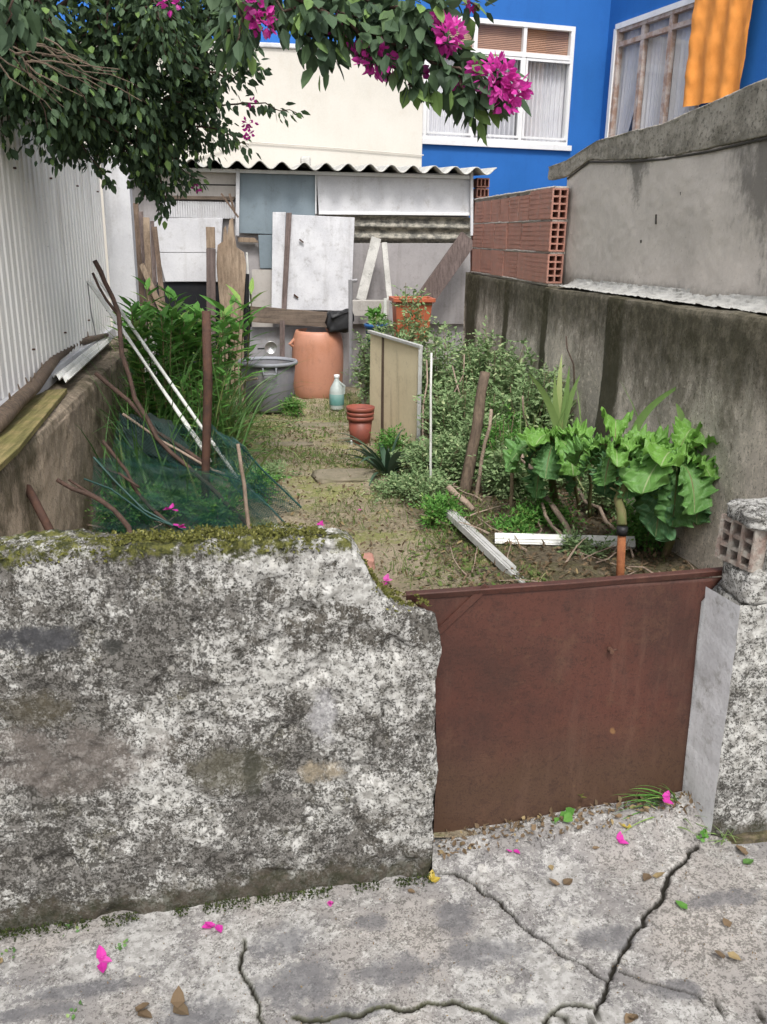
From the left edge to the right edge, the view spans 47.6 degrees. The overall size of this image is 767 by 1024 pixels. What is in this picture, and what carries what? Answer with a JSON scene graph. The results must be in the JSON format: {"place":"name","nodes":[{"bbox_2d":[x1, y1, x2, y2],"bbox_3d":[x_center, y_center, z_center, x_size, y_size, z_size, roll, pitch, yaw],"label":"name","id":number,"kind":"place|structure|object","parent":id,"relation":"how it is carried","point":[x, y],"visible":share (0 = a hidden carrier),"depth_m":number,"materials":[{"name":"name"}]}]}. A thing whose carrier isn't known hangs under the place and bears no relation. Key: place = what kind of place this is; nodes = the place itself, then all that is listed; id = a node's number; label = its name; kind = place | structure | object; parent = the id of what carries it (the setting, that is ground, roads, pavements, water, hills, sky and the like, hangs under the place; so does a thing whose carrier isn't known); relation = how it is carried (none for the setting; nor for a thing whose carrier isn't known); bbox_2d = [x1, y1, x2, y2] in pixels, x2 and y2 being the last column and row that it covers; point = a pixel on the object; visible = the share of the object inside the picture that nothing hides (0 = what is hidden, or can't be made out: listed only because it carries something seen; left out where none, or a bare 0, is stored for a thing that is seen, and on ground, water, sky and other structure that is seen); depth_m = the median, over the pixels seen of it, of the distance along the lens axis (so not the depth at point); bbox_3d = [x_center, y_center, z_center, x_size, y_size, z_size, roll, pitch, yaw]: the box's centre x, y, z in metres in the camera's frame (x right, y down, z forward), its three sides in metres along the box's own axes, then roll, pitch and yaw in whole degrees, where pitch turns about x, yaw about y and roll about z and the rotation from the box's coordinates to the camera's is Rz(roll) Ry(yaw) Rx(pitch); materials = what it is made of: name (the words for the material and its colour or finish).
{"place":"outdoors","nodes":[
{"label":"outdoors","id":0,"kind":"place"},
{"bbox_2d":[353,300,388,315],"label":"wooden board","id":1,"kind":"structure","parent":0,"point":[360,307],"depth_m":8.55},
{"bbox_2d":[356,236,380,299],"bbox_3d":[-0.151,-2.444,8.749,0.290,0.631,0.076,-14,23,-40],"label":"leaning board","id":2,"kind":"object","parent":1,"relation":"on","point":[368,268],"visible":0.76,"depth_m":8.73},
{"bbox_2d":[0,791,766,1023],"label":"pavement","id":3,"kind":"structure","parent":0,"point":[659,990],"depth_m":2.05,"materials":[{"name":"concrete"}]},
{"bbox_2d":[0,872,432,941],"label":"moss","id":4,"kind":"object","parent":3,"relation":"on","point":[7,933],"visible":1,"depth_m":2.18,"materials":[{"name":"plant"}]},
{"bbox_2d":[0,525,441,932],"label":"garden wall","id":5,"kind":"structure","parent":3,"relation":"on","point":[180,726],"depth_m":2.06,"materials":[{"name":"concrete"}]},
{"bbox_2d":[0,521,431,614],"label":"moss","id":6,"kind":"object","parent":5,"relation":"on","point":[196,532],"visible":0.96,"depth_m":1.95,"materials":[{"name":"plant"}]},
{"bbox_2d":[433,788,702,859],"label":"leaf litter","id":7,"kind":"object","parent":3,"relation":"on","point":[533,827],"visible":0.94,"depth_m":2.38,"materials":[{"name":"plant"}]},
{"bbox_2d":[682,497,766,843],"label":"gate pillar","id":8,"kind":"structure","parent":3,"relation":"on","point":[725,777],"depth_m":2.26,"materials":[{"name":"concrete"}]},
{"bbox_2d":[405,567,722,831],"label":"sheet metal gate","id":9,"kind":"structure","parent":8,"relation":"attached to","point":[559,695],"depth_m":2.31,"materials":[{"name":"metal"}]},
{"bbox_2d":[87,386,708,837],"bbox_3d":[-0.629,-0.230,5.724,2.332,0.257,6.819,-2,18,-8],"label":"grass","id":10,"kind":"structure","parent":0,"point":[450,577],"depth_m":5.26,"materials":[{"name":"plant"}]},
{"bbox_2d":[0,336,144,536],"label":"retaining wall","id":11,"kind":"structure","parent":10,"relation":"on","point":[56,446],"depth_m":4.38,"materials":[{"name":"concrete"}]},
{"bbox_2d":[0,388,66,470],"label":"mossy board","id":12,"kind":"object","parent":11,"relation":"on","point":[22,428],"visible":0.93,"depth_m":3.81,"materials":[{"name":"yellow wood"}]},
{"bbox_2d":[26,484,53,530],"bbox_3d":[-1.370,0.034,3.512,0.276,0.254,0.034,17,24,41],"label":"iron stub","id":13,"kind":"object","parent":11,"relation":"attached to","point":[34,500],"visible":0.73,"depth_m":3.51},
{"bbox_2d":[0,332,108,433],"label":"plank","id":14,"kind":"object","parent":11,"relation":"on","point":[12,406],"visible":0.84,"depth_m":4.21,"materials":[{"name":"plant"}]},
{"bbox_2d":[0,97,115,405],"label":"corrugated fence","id":15,"kind":"object","parent":11,"relation":"on","point":[52,247],"visible":0.66,"depth_m":4.96,"materials":[{"name":"metal"}]},
{"bbox_2d":[52,337,111,382],"bbox_3d":[-1.980,-1.054,5.807,0.144,0.028,2.329,-2,18,-10],"label":"ribbed sheet","id":16,"kind":"object","parent":11,"relation":"on","point":[68,372],"visible":0.88,"depth_m":5.42,"materials":[{"name":"white plastic"}]},
{"bbox_2d":[56,478,131,532],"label":"branch","id":17,"kind":"object","parent":11,"relation":"attached to","point":[122,519],"visible":0.79,"depth_m":3.95,"materials":[{"name":"brown plant"}]},
{"bbox_2d":[101,155,139,335],"bbox_3d":[-2.158,-2.133,7.178,0.235,1.530,0.185,-2,18,-8],"label":"fence post","id":18,"kind":"object","parent":11,"relation":"on","point":[120,232],"visible":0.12,"depth_m":7.07,"materials":[{"name":"white paint"}]},
{"bbox_2d":[83,477,167,532],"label":"shrub","id":19,"kind":"object","parent":10,"relation":"on","point":[125,511],"visible":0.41,"depth_m":4.70,"materials":[{"name":"green plant"}]},
{"bbox_2d":[133,203,145,324],"bbox_3d":[-2.169,-2.149,7.733,0.056,1.138,0.229,-4,18,-14],"label":"leaning plank","id":20,"kind":"object","parent":10,"relation":"on","point":[138,245],"visible":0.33,"depth_m":7.70,"materials":[{"name":"brown wood"}]},
{"bbox_2d":[143,217,153,331],"bbox_3d":[-2.067,-2.070,7.667,0.059,1.007,0.227,-3,18,-11],"label":"leaning plank","id":21,"kind":"object","parent":10,"relation":"on","point":[147,241],"visible":0.54,"depth_m":7.63,"materials":[{"name":"brown wood"}]},
{"bbox_2d":[112,295,190,474],"bbox_3d":[-1.499,-0.818,5.682,0.502,1.188,0.462,-2,18,-8],"label":"leafy cane","id":22,"kind":"object","parent":10,"relation":"on","point":[143,331],"visible":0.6,"depth_m":5.59,"materials":[{"name":"green plant"}]},
{"bbox_2d":[94,272,237,477],"bbox_3d":[-1.346,-0.852,5.359,1.196,1.172,0.028,12,21,32],"label":"plastic tube","id":23,"kind":"object","parent":10,"relation":"on","point":[163,372],"visible":0.62,"depth_m":5.37,"materials":[{"name":"white plastic"}]},
{"bbox_2d":[131,275,201,436],"bbox_3d":[-1.497,-1.017,6.161,0.470,1.278,0.577,-12,22,-36],"label":"leafy cane","id":24,"kind":"object","parent":10,"relation":"on","point":[183,327],"visible":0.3,"depth_m":6.06,"materials":[{"name":"green plant"}]},
{"bbox_2d":[93,260,246,526],"bbox_3d":[-1.180,-0.626,4.793,1.202,1.439,0.133,13,21,34],"label":"branch","id":25,"kind":"object","parent":10,"relation":"on","point":[159,440],"visible":0.88,"depth_m":4.88,"materials":[{"name":"brown plant"}]},
{"bbox_2d":[94,372,201,461],"bbox_3d":[-1.307,-0.524,4.886,0.690,0.489,0.041,6,18,16],"label":"branch","id":26,"kind":"object","parent":25,"relation":"attached to","point":[107,383],"visible":0.86,"depth_m":4.89,"materials":[{"name":"brown plant"}]},
{"bbox_2d":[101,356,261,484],"bbox_3d":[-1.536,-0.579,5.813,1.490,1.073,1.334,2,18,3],"label":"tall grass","id":27,"kind":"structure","parent":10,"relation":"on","point":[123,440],"depth_m":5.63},
{"bbox_2d":[80,362,296,528],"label":"tall grass","id":28,"kind":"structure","parent":10,"relation":"on","point":[135,449],"depth_m":4.94,"materials":[{"name":"plant"}]},
{"bbox_2d":[119,412,200,470],"bbox_3d":[-1.276,-0.404,5.021,0.499,0.318,0.282,-2,18,-8],"label":"dark tarp","id":29,"kind":"object","parent":28,"relation":"on","point":[152,417],"visible":0.43,"depth_m":5.00,"materials":[{"name":"plastic"}]},
{"bbox_2d":[140,470,243,518],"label":"shrub","id":30,"kind":"object","parent":10,"relation":"on","point":[176,493],"visible":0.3,"depth_m":4.94,"materials":[{"name":"green plant"}]},
{"bbox_2d":[84,416,302,536],"bbox_3d":[-0.986,-0.174,4.682,1.128,0.593,0.810,-2,18,-8],"label":"green net","id":31,"kind":"object","parent":10,"relation":"on","point":[236,479],"visible":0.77,"depth_m":4.71,"materials":[{"name":"plastic"}]},
{"bbox_2d":[169,363,233,479],"bbox_3d":[-1.159,-0.568,5.599,0.432,0.772,0.306,8,19,21],"label":"leafy cane","id":32,"kind":"object","parent":10,"relation":"on","point":[219,372],"visible":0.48,"depth_m":5.57,"materials":[{"name":"green plant"}]},
{"bbox_2d":[201,311,212,518],"bbox_3d":[-0.966,-0.494,4.719,0.104,1.168,0.047,-2,18,-8],"label":"iron post","id":33,"kind":"object","parent":10,"relation":"on","point":[207,384],"visible":0.72,"depth_m":4.66,"materials":[{"name":"metal"}]},
{"bbox_2d":[172,300,241,406],"bbox_3d":[-1.351,-1.026,6.487,0.642,1.103,0.533,-2,18,-8],"label":"leafy cane","id":34,"kind":"object","parent":10,"relation":"on","point":[195,310],"visible":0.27,"depth_m":6.42,"materials":[{"name":"green plant"}]},
{"bbox_2d":[80,295,336,510],"bbox_3d":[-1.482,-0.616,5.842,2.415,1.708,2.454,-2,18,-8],"label":"tall grass","id":35,"kind":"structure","parent":10,"relation":"on","point":[214,420],"depth_m":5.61,"materials":[{"name":"plant"}]},
{"bbox_2d":[206,227,215,363],"bbox_3d":[-1.663,-1.971,8.376,0.133,1.476,0.139,-2,18,-8],"label":"square post","id":36,"kind":"object","parent":10,"relation":"on","point":[210,268],"visible":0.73,"depth_m":8.25,"materials":[{"name":"brown wood"}]},
{"bbox_2d":[180,295,248,402],"bbox_3d":[-1.399,-1.278,7.331,0.610,1.073,0.516,-2,18,-8],"label":"leafy cane","id":37,"kind":"object","parent":10,"relation":"on","point":[235,336],"visible":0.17,"depth_m":7.31,"materials":[{"name":"green plant"}]},
{"bbox_2d":[179,489,251,528],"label":"shrub","id":38,"kind":"object","parent":10,"relation":"on","point":[214,509],"visible":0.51,"depth_m":4.75,"materials":[{"name":"green plant"}]},
{"bbox_2d":[216,218,245,389],"bbox_3d":[-1.492,-2.033,8.557,0.304,1.641,0.198,-2,18,-8],"label":"rotten board","id":39,"kind":"object","parent":10,"relation":"on","point":[231,265],"visible":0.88,"depth_m":8.47,"materials":[{"name":"brown wood"}]},
{"bbox_2d":[205,277,273,415],"bbox_3d":[-1.259,-1.376,7.434,0.695,1.202,0.645,-2,18,-8],"label":"leafy cane","id":40,"kind":"object","parent":10,"relation":"on","point":[235,295],"visible":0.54,"depth_m":7.43,"materials":[{"name":"green plant"}]},
{"bbox_2d":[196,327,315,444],"bbox_3d":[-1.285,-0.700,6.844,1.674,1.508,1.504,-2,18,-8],"label":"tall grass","id":41,"kind":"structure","parent":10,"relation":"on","point":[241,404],"depth_m":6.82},
{"bbox_2d":[222,460,291,505],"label":"shrub","id":42,"kind":"object","parent":10,"relation":"on","point":[266,481],"visible":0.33,"depth_m":5.29,"materials":[{"name":"green plant"}]},
{"bbox_2d":[237,356,297,412],"bbox_3d":[-1.066,-1.177,8.053,0.553,0.454,0.572,-2,18,-8],"label":"grey tub","id":43,"kind":"object","parent":10,"relation":"on","point":[286,376],"visible":0.69,"depth_m":7.89,"materials":[{"name":"plastic"}]},
{"bbox_2d":[249,327,326,394],"bbox_3d":[-0.918,-1.525,8.829,0.945,0.686,0.129,-2,18,-8],"label":"metal sheet","id":44,"kind":"object","parent":10,"relation":"on","point":[265,338],"visible":0.29,"depth_m":8.75,"materials":[{"name":"metal"}]},
{"bbox_2d":[98,157,496,388],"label":"shed","id":45,"kind":"structure","parent":10,"relation":"on","point":[417,219],"depth_m":8.80,"materials":[{"name":"white paint"}]},
{"bbox_2d":[271,212,354,310],"bbox_3d":[-0.704,-2.495,8.685,0.847,0.940,0.199,-2,18,-8],"label":"old door","id":46,"kind":"structure","parent":45,"relation":"attached to","point":[312,262],"depth_m":8.68,"materials":[{"name":"white paint"}]},
{"bbox_2d":[286,215,354,310],"bbox_3d":[-0.633,-2.493,8.716,0.698,0.918,0.154,-2,18,-8],"label":"door leaf","id":47,"kind":"structure","parent":46,"relation":"in","point":[320,267],"depth_m":8.70,"materials":[{"name":"white paint"}]},
{"bbox_2d":[418,232,472,304],"bbox_3d":[0.596,-2.405,8.818,0.741,0.843,0.087,-8,20,-27],"label":"wooden plank","id":48,"kind":"object","parent":45,"relation":"attached to","point":[447,267],"visible":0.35,"depth_m":8.80,"materials":[{"name":"brown wood"}]},
{"bbox_2d":[470,178,489,271],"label":"brick pier","id":49,"kind":"structure","parent":45,"relation":"attached to","point":[481,187],"depth_m":9.00,"materials":[{"name":"brick"}]},
{"bbox_2d":[288,328,342,398],"bbox_3d":[-0.659,-1.489,8.718,0.512,0.660,0.512,7,19,19],"label":"orange barrel","id":50,"kind":"object","parent":10,"relation":"on","point":[324,365],"visible":0.81,"depth_m":8.51,"materials":[{"name":"plastic"}]},
{"bbox_2d":[251,306,326,327],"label":"timber beam","id":51,"kind":"structure","parent":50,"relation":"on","point":[272,315],"depth_m":8.60,"materials":[{"name":"wood"}]},
{"bbox_2d":[325,308,353,332],"bbox_3d":[-0.430,-1.869,8.485,0.283,0.233,0.243,-2,18,-8],"label":"crumpled bag","id":52,"kind":"object","parent":50,"relation":"on","point":[336,321],"visible":0.79,"depth_m":8.39,"materials":[{"name":"black plastic"}]},
{"bbox_2d":[329,374,344,409],"bbox_3d":[-0.437,-1.122,8.122,0.139,0.327,0.139,-11,21,-34],"label":"plastic bottle","id":53,"kind":"object","parent":10,"relation":"on","point":[336,394],"visible":0.98,"depth_m":8.08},
{"bbox_2d":[311,468,378,483],"bbox_3d":[-0.260,-0.235,5.797,0.447,0.054,0.318,-2,18,-8],"label":"stone slab","id":54,"kind":"object","parent":10,"relation":"on","point":[337,475],"depth_m":5.74,"materials":[{"name":"stone"}]},
{"bbox_2d":[348,279,356,383],"bbox_3d":[-0.292,-1.698,8.218,0.083,0.981,0.040,-2,18,-8],"label":"bent pipe","id":55,"kind":"object","parent":10,"relation":"on","point":[350,317],"visible":1,"depth_m":8.19,"materials":[{"name":"metal"}]},
{"bbox_2d":[346,404,374,444],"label":"terracotta flower pots","id":56,"kind":"object","parent":10,"relation":"on","point":[360,418],"visible":0.91,"depth_m":6.68,"materials":[{"name":"ceramic"}]},
{"bbox_2d":[341,322,387,404],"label":"shrub","id":57,"kind":"object","parent":10,"relation":"on","point":[362,372],"visible":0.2,"depth_m":7.90,"materials":[{"name":"green plant"}]},
{"bbox_2d":[331,429,421,485],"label":"agave","id":58,"kind":"object","parent":10,"relation":"on","point":[388,462],"visible":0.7,"depth_m":5.87,"materials":[{"name":"green plant"}]},
{"bbox_2d":[87,472,693,581],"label":"twig litter","id":59,"kind":"object","parent":10,"relation":"on","point":[570,555],"visible":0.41,"depth_m":4.38,"materials":[{"name":"wood"}]},
{"bbox_2d":[363,423,417,467],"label":"shrub","id":60,"kind":"object","parent":10,"relation":"on","point":[387,441],"visible":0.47,"depth_m":6.12,"materials":[{"name":"green plant"}]},
{"bbox_2d":[361,468,424,504],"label":"shrub","id":61,"kind":"object","parent":10,"relation":"on","point":[387,488],"visible":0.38,"depth_m":5.42,"materials":[{"name":"green plant"}]},
{"bbox_2d":[367,330,422,446],"bbox_3d":[0.091,-0.826,6.659,0.081,1.037,0.864,-8,20,-25],"label":"yellowed board","id":62,"kind":"object","parent":10,"relation":"on","point":[395,375],"visible":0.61,"depth_m":6.59,"materials":[{"name":"brown wood"}]},
{"bbox_2d":[96,407,703,603],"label":"leaf litter","id":63,"kind":"object","parent":10,"relation":"on","point":[565,557],"visible":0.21,"depth_m":4.61,"materials":[{"name":"brown plant"}]},
{"bbox_2d":[360,284,447,393],"bbox_3d":[0.190,-1.426,7.716,0.827,1.176,0.869,-2,18,-8],"label":"shrub","id":64,"kind":"object","parent":10,"relation":"on","point":[423,338],"visible":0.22,"depth_m":7.67,"materials":[{"name":"green plant"}]},
{"bbox_2d":[390,463,460,507],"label":"shrub","id":65,"kind":"object","parent":10,"relation":"on","point":[432,487],"visible":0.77,"depth_m":5.23,"materials":[{"name":"green plant"}]},
{"bbox_2d":[397,426,483,486],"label":"shrub","id":66,"kind":"object","parent":10,"relation":"on","point":[445,447],"visible":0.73,"depth_m":5.51,"materials":[{"name":"green plant"}]},
{"bbox_2d":[408,489,474,534],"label":"shrub","id":67,"kind":"object","parent":10,"relation":"on","point":[440,504],"visible":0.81,"depth_m":4.82,"materials":[{"name":"green plant"}]},
{"bbox_2d":[412,321,497,434],"bbox_3d":[0.500,-1.054,7.055,1.064,0.989,1.004,-2,18,-8],"label":"shrub","id":68,"kind":"object","parent":10,"relation":"on","point":[441,370],"visible":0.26,"depth_m":6.88,"materials":[{"name":"green plant"}]},
{"bbox_2d":[413,364,507,439],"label":"shrub","id":69,"kind":"object","parent":10,"relation":"on","point":[443,416],"visible":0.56,"depth_m":5.94,"materials":[{"name":"green plant"}]},
{"bbox_2d":[413,493,524,556],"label":"grass tuft","id":70,"kind":"object","parent":10,"relation":"on","point":[456,528],"visible":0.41,"depth_m":4.64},
{"bbox_2d":[459,371,489,492],"bbox_3d":[0.552,-0.449,5.305,0.079,0.800,0.276,13,21,34],"label":"wooden post","id":71,"kind":"object","parent":10,"relation":"on","point":[467,474],"visible":0.91,"depth_m":5.28,"materials":[{"name":"brown wood"}]},
{"bbox_2d":[426,407,523,482],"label":"shrub","id":72,"kind":"object","parent":10,"relation":"on","point":[468,424],"visible":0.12,"depth_m":5.74,"materials":[{"name":"green plant"}]},
{"bbox_2d":[432,316,541,422],"bbox_3d":[0.859,-0.961,6.640,0.952,1.052,0.981,-2,18,-8],"label":"shrub","id":73,"kind":"object","parent":10,"relation":"on","point":[502,376],"visible":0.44,"depth_m":6.55,"materials":[{"name":"green plant"}]},
{"bbox_2d":[445,506,528,582],"bbox_3d":[0.508,0.167,4.383,0.068,0.082,1.189,-4,18,-16],"label":"metal profile","id":74,"kind":"object","parent":10,"relation":"on","point":[492,553],"visible":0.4,"depth_m":4.35,"materials":[{"name":"metal"}]},
{"bbox_2d":[479,403,532,479],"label":"shrub","id":75,"kind":"object","parent":10,"relation":"on","point":[513,429],"visible":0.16,"depth_m":5.52,"materials":[{"name":"green plant"}]},
{"bbox_2d":[467,421,562,502],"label":"shrub","id":76,"kind":"object","parent":10,"relation":"on","point":[500,476],"visible":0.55,"depth_m":5.15,"materials":[{"name":"green plant"}]},
{"bbox_2d":[482,505,547,533],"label":"shrub","id":77,"kind":"object","parent":10,"relation":"on","point":[522,526],"visible":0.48,"depth_m":4.62,"materials":[{"name":"green plant"}]},
{"bbox_2d":[472,351,576,459],"bbox_3d":[1.014,-0.666,6.000,0.886,0.861,0.811,16,23,40],"label":"shrub","id":78,"kind":"object","parent":10,"relation":"on","point":[533,399],"visible":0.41,"depth_m":5.85,"materials":[{"name":"green plant"}]},
{"bbox_2d":[497,484,591,530],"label":"shrub","id":79,"kind":"object","parent":10,"relation":"on","point":[553,518],"visible":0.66,"depth_m":4.74,"materials":[{"name":"green plant"}]},
{"bbox_2d":[502,417,595,506],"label":"kale plant","id":80,"kind":"object","parent":10,"relation":"on","point":[546,447],"visible":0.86,"depth_m":4.55,"materials":[{"name":"green plant"}]},
{"bbox_2d":[527,356,579,430],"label":"strap leaf plant","id":81,"kind":"object","parent":10,"relation":"on","point":[556,408],"visible":0.84,"depth_m":5.15,"materials":[{"name":"plant"}]},
{"bbox_2d":[494,533,635,548],"bbox_3d":[0.927,0.148,4.457,0.713,0.067,0.064,1,18,2],"label":"metal rail","id":82,"kind":"object","parent":10,"relation":"on","point":[537,539],"visible":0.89,"depth_m":4.44,"materials":[{"name":"white metal"}]},
{"bbox_2d":[555,522,614,559],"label":"shrub","id":83,"kind":"object","parent":10,"relation":"on","point":[569,544],"visible":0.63,"depth_m":4.38,"materials":[{"name":"green plant"}]},
{"bbox_2d":[573,467,625,519],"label":"shrub","id":84,"kind":"object","parent":10,"relation":"on","point":[599,500],"visible":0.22,"depth_m":4.99,"materials":[{"name":"green plant"}]},
{"bbox_2d":[462,272,766,577],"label":"retaining wall","id":85,"kind":"structure","parent":10,"relation":"on","point":[709,363],"depth_m":4.54,"materials":[{"name":"concrete"}]},
{"bbox_2d":[471,186,569,285],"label":"brick wall","id":86,"kind":"structure","parent":85,"relation":"on","point":[520,236],"depth_m":6.87,"materials":[{"name":"brick"}]},
{"bbox_2d":[548,78,766,296],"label":"rendered wall","id":87,"kind":"structure","parent":85,"relation":"on","point":[680,202],"depth_m":4.62,"materials":[{"name":"concrete"}]},
{"bbox_2d":[559,278,766,313],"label":"mortar ledge","id":88,"kind":"object","parent":85,"relation":"on","point":[753,303],"visible":1,"depth_m":4.62,"materials":[{"name":"concrete"}]},
{"bbox_2d":[616,526,627,575],"bbox_3d":[1.092,0.254,4.014,0.067,0.393,0.050,-2,18,-8],"label":"rusty pipe","id":89,"kind":"object","parent":10,"relation":"on","point":[621,532],"visible":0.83,"depth_m":3.97,"materials":[{"name":"orange metal"}]},
{"bbox_2d":[563,406,667,525],"bbox_3d":[1.091,-0.229,4.109,0.458,0.497,0.416,13,21,32],"label":"kale plant","id":90,"kind":"object","parent":89,"relation":"on","point":[608,459],"visible":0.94,"depth_m":4.02,"materials":[{"name":"green plant"}]},
{"bbox_2d":[603,498,679,556],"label":"shrub","id":91,"kind":"object","parent":10,"relation":"on","point":[637,529],"visible":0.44,"depth_m":4.50,"materials":[{"name":"green plant"}]},
{"bbox_2d":[631,387,684,430],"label":"strap leaf plant","id":92,"kind":"object","parent":10,"relation":"on","point":[644,414],"visible":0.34,"depth_m":4.37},
{"bbox_2d":[619,416,720,557],"bbox_3d":[1.395,-0.082,4.183,0.709,0.730,0.615,-2,18,-8],"label":"kale plant","id":93,"kind":"object","parent":10,"relation":"on","point":[672,486],"visible":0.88,"depth_m":4.02,"materials":[{"name":"green plant"}]},
{"bbox_2d":[414,339,432,392],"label":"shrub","id":94,"kind":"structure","parent":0,"point":[430,341],"depth_m":8.26,"materials":[{"name":"plant"}]},
{"bbox_2d":[389,296,435,340],"bbox_3d":[0.265,-1.837,8.259,0.398,0.392,0.325,-2,18,-8],"label":"orange planter","id":95,"kind":"object","parent":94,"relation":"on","point":[398,312],"visible":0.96,"depth_m":8.13,"materials":[{"name":"red plastic"}]},
{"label":"ground","id":96,"kind":"structure","parent":0,"visible":0},
{"bbox_2d":[84,40,423,326],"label":"cream building","id":97,"kind":"structure","parent":96,"relation":"on","point":[356,118],"depth_m":10.10,"materials":[{"name":"white paint"}]},
{"bbox_2d":[0,0,533,229],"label":"bougainvillea","id":98,"kind":"object","parent":96,"relation":"on","point":[68,92],"visible":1,"depth_m":3.92,"materials":[{"name":"green plant"}]},
{"bbox_2d":[55,0,766,217],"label":"blue building","id":99,"kind":"structure","parent":96,"relation":"on","point":[600,69],"depth_m":12.21,"materials":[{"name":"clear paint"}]},
{"bbox_2d":[422,16,575,150],"bbox_3d":[1.329,-5.956,12.114,2.903,1.614,0.211,-4,18,-16],"label":"window","id":100,"kind":"structure","parent":99,"relation":"in","point":[550,75],"depth_m":12.28,"materials":[{"name":"white glass"}]},
{"bbox_2d":[604,0,698,138],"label":"window","id":101,"kind":"structure","parent":99,"relation":"in","point":[632,37],"depth_m":11.70,"materials":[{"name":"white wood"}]},
{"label":"clothes rail","id":102,"kind":"object","parent":99,"relation":"attached to","visible":0},
{"bbox_2d":[683,0,752,106],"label":"orange cloth","id":103,"kind":"object","parent":102,"relation":"hanging from","point":[717,48],"visible":0.98,"depth_m":10.33,"materials":[{"name":"fabric"}]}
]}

